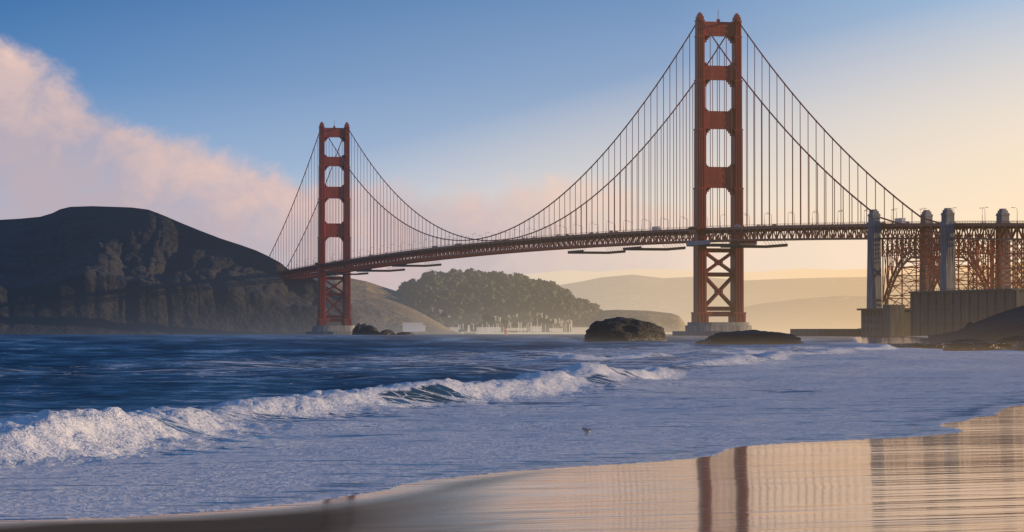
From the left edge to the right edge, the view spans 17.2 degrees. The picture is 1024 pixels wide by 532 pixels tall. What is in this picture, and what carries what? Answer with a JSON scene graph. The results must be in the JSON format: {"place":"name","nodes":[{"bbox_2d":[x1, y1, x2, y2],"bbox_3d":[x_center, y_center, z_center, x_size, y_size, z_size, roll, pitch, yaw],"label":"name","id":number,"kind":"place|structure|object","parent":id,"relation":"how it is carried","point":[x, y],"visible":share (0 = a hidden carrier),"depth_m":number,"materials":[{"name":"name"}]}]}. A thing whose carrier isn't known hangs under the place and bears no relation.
{"place":"outdoors","nodes":[
{"label":"outdoors","id":0,"kind":"place"},
{"bbox_2d":[0,206,358,333],"bbox_3d":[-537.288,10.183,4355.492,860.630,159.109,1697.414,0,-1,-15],"label":"headland","id":1,"kind":"structure","parent":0,"point":[97,270],"depth_m":3712.55,"materials":[{"name":"stone"}]},
{"bbox_2d":[312,275,460,333],"bbox_3d":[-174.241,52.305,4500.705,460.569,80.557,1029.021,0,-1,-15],"label":"hillside","id":2,"kind":"structure","parent":0,"point":[380,308],"depth_m":4145.50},
{"bbox_2d":[403,325,424,331],"bbox_3d":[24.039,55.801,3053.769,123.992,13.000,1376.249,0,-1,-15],"label":"building","id":3,"kind":"structure","parent":2,"relation":"on","point":[413,328],"depth_m":3717.79,"materials":[{"name":"grey"}]},
{"bbox_2d":[402,322,425,326],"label":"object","id":4,"kind":"structure","parent":3,"relation":"attached to","point":[412,323],"depth_m":3721.05,"materials":[{"name":"white"}]},
{"bbox_2d":[428,308,583,333],"bbox_3d":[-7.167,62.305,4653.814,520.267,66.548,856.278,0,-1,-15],"label":"wooded hill","id":5,"kind":"structure","parent":0,"point":[547,323],"depth_m":4295.92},
{"bbox_2d":[396,268,602,329],"bbox_3d":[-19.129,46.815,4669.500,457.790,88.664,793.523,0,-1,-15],"label":"hill trees","id":6,"kind":"object","parent":5,"relation":"on","point":[460,297],"visible":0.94,"depth_m":4343.58,"materials":[{"name":"green plant"}]},
{"bbox_2d":[0,333,1023,519],"bbox_3d":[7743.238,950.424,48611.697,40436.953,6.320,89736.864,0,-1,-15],"label":"sea","id":7,"kind":"structure","parent":0,"point":[108,425],"depth_m":115.23,"materials":[{"name":"liquid"}]},
{"bbox_2d":[306,326,354,333],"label":"tower pier","id":8,"kind":"structure","parent":7,"relation":"in","point":[332,329],"depth_m":3594.60,"materials":[{"name":"concrete"}]},
{"bbox_2d":[315,122,351,325],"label":"tower","id":9,"kind":"structure","parent":8,"relation":"on","point":[326,230],"depth_m":3608.82,"materials":[{"name":"red metal"}]},
{"bbox_2d":[365,325,378,334],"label":"rock","id":10,"kind":"object","parent":7,"relation":"in","point":[372,330],"visible":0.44,"depth_m":2930.06,"materials":[{"name":"stone"}]},
{"bbox_2d":[377,329,394,334],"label":"rock","id":11,"kind":"object","parent":7,"relation":"in","point":[386,332],"visible":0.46,"depth_m":2929.79,"materials":[{"name":"stone"}]},
{"bbox_2d":[395,332,413,334],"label":"rock","id":12,"kind":"object","parent":7,"relation":"in","point":[404,333],"visible":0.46,"depth_m":2931.43,"materials":[{"name":"stone"}]},
{"bbox_2d":[482,321,571,331],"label":"marina masts","id":13,"kind":"object","parent":7,"relation":"in","point":[521,327],"visible":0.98,"depth_m":4196.42},
{"bbox_2d":[479,332,574,333],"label":"marina boats","id":14,"kind":"object","parent":7,"relation":"in","point":[528,333],"visible":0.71,"depth_m":4195.47,"materials":[{"name":"white"}]},
{"bbox_2d":[458,332,671,333],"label":"quay and pier","id":15,"kind":"structure","parent":7,"relation":"in","point":[550,332],"depth_m":4221.52,"materials":[{"name":"grey"}]},
{"bbox_2d":[450,326,586,331],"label":"buildings","id":16,"kind":"structure","parent":15,"relation":"on","point":[531,330],"depth_m":4257.69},
{"bbox_2d":[447,324,588,329],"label":"waterfront roofs","id":17,"kind":"structure","parent":16,"relation":"attached to","point":[520,328],"depth_m":4259.46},
{"bbox_2d":[581,427,591,435],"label":"bird","id":18,"kind":"object","parent":7,"relation":"on","point":[586,430],"visible":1,"depth_m":84.53,"materials":[{"name":"beige"}]},
{"bbox_2d":[583,317,666,341],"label":"sea stack","id":19,"kind":"object","parent":7,"relation":"in","point":[618,329],"visible":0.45,"depth_m":832.16,"materials":[{"name":"stone"}]},
{"bbox_2d":[672,322,751,335],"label":"tower pier","id":20,"kind":"structure","parent":7,"relation":"in","point":[701,328],"depth_m":2360.87,"materials":[{"name":"concrete"}]},
{"bbox_2d":[689,12,746,321],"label":"tower","id":21,"kind":"structure","parent":20,"relation":"on","point":[731,32],"depth_m":2374.15,"materials":[{"name":"red metal"}]},
{"bbox_2d":[269,20,959,267],"bbox_3d":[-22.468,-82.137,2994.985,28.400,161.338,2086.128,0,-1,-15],"label":"cables","id":22,"kind":"object","parent":21,"relation":"attached to","point":[835,180],"visible":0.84,"depth_m":2504.82,"materials":[{"name":"red metal"}]},
{"bbox_2d":[270,33,912,270],"bbox_3d":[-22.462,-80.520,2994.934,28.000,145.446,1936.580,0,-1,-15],"label":"suspender ropes","id":23,"kind":"object","parent":22,"relation":"hanging from","point":[620,177],"visible":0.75,"depth_m":2467.90,"materials":[{"name":"metal"}]},
{"bbox_2d":[279,221,1023,278],"bbox_3d":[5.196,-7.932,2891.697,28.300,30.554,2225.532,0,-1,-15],"label":"deck truss","id":24,"kind":"object","parent":23,"relation":"hanging from","point":[387,259],"visible":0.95,"depth_m":2502.89,"materials":[{"name":"metal"}]},
{"bbox_2d":[326,238,787,274],"bbox_3d":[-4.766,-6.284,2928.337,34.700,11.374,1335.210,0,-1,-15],"label":"maintenance platforms","id":25,"kind":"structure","parent":24,"relation":"hanging from","point":[640,248],"depth_m":2640.35,"materials":[{"name":"steel"}]},
{"bbox_2d":[686,240,756,245],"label":"scaffold tarps","id":26,"kind":"object","parent":25,"relation":"on","point":[703,242],"visible":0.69,"depth_m":2361.65,"materials":[{"name":"grey fabric"}]},
{"bbox_2d":[703,330,803,344],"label":"rock","id":27,"kind":"object","parent":7,"relation":"in","point":[751,337],"visible":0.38,"depth_m":699.52,"materials":[{"name":"stone"}]},
{"bbox_2d":[891,342,948,348],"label":"rock","id":28,"kind":"object","parent":7,"relation":"in","point":[941,345],"visible":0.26,"depth_m":505.91,"materials":[{"name":"stone"}]},
{"bbox_2d":[946,338,985,342],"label":"rock","id":29,"kind":"object","parent":7,"relation":"in","point":[966,340],"visible":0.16,"depth_m":558.05,"materials":[{"name":"stone"}]},
{"bbox_2d":[943,341,1023,350],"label":"rocky shore","id":30,"kind":"structure","parent":7,"relation":"in","point":[969,346],"depth_m":484.30,"materials":[{"name":"stone"}]},
{"bbox_2d":[994,336,1023,341],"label":"rock","id":31,"kind":"object","parent":7,"relation":"in","point":[1015,338],"visible":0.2,"depth_m":588.01,"materials":[{"name":"brown stone"}]},
{"bbox_2d":[1009,344,1023,350],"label":"rock","id":32,"kind":"object","parent":7,"relation":"in","point":[1019,347],"visible":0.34,"depth_m":446.53,"materials":[{"name":"brown stone"}]},
{"bbox_2d":[0,336,1023,531],"bbox_3d":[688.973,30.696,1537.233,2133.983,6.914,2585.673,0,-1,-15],"label":"beach sand","id":33,"kind":"structure","parent":0,"point":[969,477],"depth_m":50.88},
{"bbox_2d":[790,288,1023,335],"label":"fort point and bastion","id":34,"kind":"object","parent":33,"relation":"on","point":[926,313],"visible":0.64,"depth_m":1885.36,"materials":[{"name":"grey concrete"}]},
{"bbox_2d":[863,238,1005,330],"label":"fort openings","id":35,"kind":"object","parent":34,"relation":"on","point":[882,319],"visible":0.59,"depth_m":1992.51,"materials":[{"name":"black"}]},
{"bbox_2d":[866,208,1010,307],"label":"bridge pylons","id":36,"kind":"object","parent":34,"relation":"on","point":[947,224],"visible":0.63,"depth_m":2034.44,"materials":[{"name":"concrete"}]},
{"bbox_2d":[910,286,1010,290],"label":"railing","id":37,"kind":"object","parent":34,"relation":"on","point":[972,288],"visible":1,"depth_m":1832.39,"materials":[{"name":"metal"}]},
{"bbox_2d":[0,0,1023,290],"label":"sky","id":38,"kind":"structure","parent":0,"point":[206,116],"materials":[{"name":"blue"}]},
{"bbox_2d":[569,310,684,331],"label":"hill","id":39,"kind":"structure","parent":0,"point":[669,322],"depth_m":4400.51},
{"bbox_2d":[523,263,1020,284],"bbox_3d":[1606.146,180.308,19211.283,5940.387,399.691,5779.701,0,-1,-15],"label":"bay hills","id":40,"kind":"structure","parent":0,"point":[565,277],"depth_m":18787.17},
{"bbox_2d":[559,271,1020,324],"bbox_3d":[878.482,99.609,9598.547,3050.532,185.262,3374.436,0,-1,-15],"label":"distant hills","id":41,"kind":"structure","parent":0,"point":[648,293],"depth_m":9090.28,"materials":[{"name":"beige"}]},
{"bbox_2d":[709,296,909,332],"bbox_3d":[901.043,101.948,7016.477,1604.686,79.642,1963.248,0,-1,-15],"label":"belvedere slopes","id":42,"kind":"structure","parent":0,"point":[836,312],"depth_m":6581.61,"materials":[{"name":"beige"}]},
{"bbox_2d":[881,233,1023,306],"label":"steel trestle","id":43,"kind":"object","parent":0,"point":[928,258],"visible":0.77,"depth_m":1960.34,"materials":[{"name":"red metal"}]},
{"bbox_2d":[928,305,1023,342],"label":"rocky slope","id":44,"kind":"structure","parent":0,"point":[1002,325],"depth_m":661.28,"materials":[{"name":"stone"}]},
{"bbox_3d":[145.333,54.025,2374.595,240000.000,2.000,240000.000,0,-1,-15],"label":"sea floor","id":45,"kind":"structure","parent":0,"visible":0},
{"bbox_2d":[352,323,366,334],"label":"rock","id":46,"kind":"object","parent":45,"relation":"on","point":[359,329],"visible":0.48,"depth_m":2930.40,"materials":[{"name":"stone"}]},
{"bbox_3d":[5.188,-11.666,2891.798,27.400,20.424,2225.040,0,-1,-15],"label":"roadway","id":47,"kind":"object","parent":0,"visible":0},
{"bbox_2d":[288,207,1017,269],"bbox_3d":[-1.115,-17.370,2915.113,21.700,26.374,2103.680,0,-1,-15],"label":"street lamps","id":48,"kind":"object","parent":47,"relation":"on","point":[668,227],"visible":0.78,"depth_m":2432.77,"materials":[{"name":"metal"}]},
{"bbox_3d":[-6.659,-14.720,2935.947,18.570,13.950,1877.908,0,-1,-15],"label":"vehicle tyres","id":49,"kind":"object","parent":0,"visible":0},
{"bbox_2d":[370,225,766,255],"bbox_3d":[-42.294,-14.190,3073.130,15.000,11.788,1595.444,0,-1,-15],"label":"vehicles","id":50,"kind":"object","parent":49,"relation":"on","point":[652,229],"visible":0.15,"depth_m":2507.92,"materials":[{"name":"grey paint"}]},
{"bbox_2d":[533,218,905,237],"bbox_3d":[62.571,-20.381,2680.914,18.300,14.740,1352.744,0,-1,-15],"label":"vehicles","id":51,"kind":"object","parent":49,"relation":"on","point":[900,219],"visible":0.38,"depth_m":2029.99,"materials":[{"name":"white paint"}]}
]}

